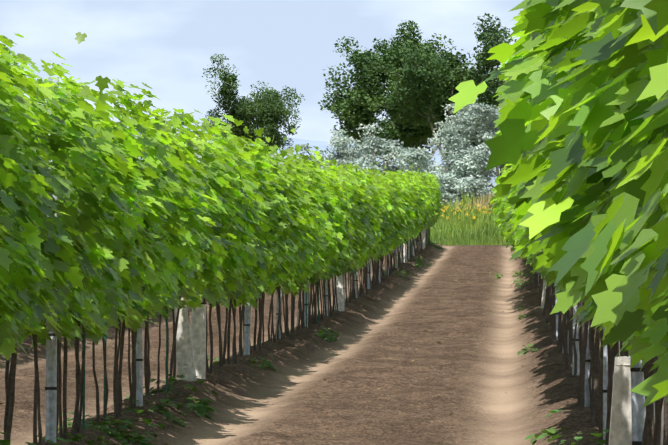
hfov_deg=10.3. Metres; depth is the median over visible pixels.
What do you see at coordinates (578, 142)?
vine leaves
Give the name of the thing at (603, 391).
bands
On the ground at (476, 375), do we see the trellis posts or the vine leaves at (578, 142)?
the trellis posts
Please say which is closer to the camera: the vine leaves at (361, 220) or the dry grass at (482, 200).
the vine leaves at (361, 220)
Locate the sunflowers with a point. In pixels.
(467, 211)
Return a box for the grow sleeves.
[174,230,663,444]
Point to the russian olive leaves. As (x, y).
(465, 173)
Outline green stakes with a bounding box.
[82,223,620,429]
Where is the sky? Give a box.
[0,0,523,142]
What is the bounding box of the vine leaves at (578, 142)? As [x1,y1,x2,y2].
[0,0,667,407]
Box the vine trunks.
[4,229,667,444]
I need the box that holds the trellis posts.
[45,77,645,444]
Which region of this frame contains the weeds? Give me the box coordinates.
[0,236,608,444]
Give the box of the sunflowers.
[442,203,493,218]
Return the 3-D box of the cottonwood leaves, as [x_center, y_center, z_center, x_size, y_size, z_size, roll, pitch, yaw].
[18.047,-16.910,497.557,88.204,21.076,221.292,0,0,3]
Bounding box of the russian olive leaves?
[266,101,507,205]
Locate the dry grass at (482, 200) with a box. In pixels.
[445,191,497,210]
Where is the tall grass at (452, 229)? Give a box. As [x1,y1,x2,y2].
[406,193,511,245]
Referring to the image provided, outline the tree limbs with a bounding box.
[218,25,504,186]
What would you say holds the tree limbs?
on the ground at (476, 375)
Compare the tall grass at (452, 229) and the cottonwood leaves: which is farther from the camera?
the cottonwood leaves
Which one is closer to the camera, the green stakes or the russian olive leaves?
the green stakes
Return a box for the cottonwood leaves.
[202,13,516,157]
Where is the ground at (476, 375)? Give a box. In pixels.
[0,242,663,444]
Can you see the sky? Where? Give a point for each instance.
(166, 46)
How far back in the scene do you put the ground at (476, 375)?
33.08 m
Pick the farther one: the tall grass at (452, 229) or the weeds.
the tall grass at (452, 229)
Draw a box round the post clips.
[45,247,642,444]
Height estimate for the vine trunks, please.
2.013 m
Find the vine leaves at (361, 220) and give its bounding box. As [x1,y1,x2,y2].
[60,128,539,296]
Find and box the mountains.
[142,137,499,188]

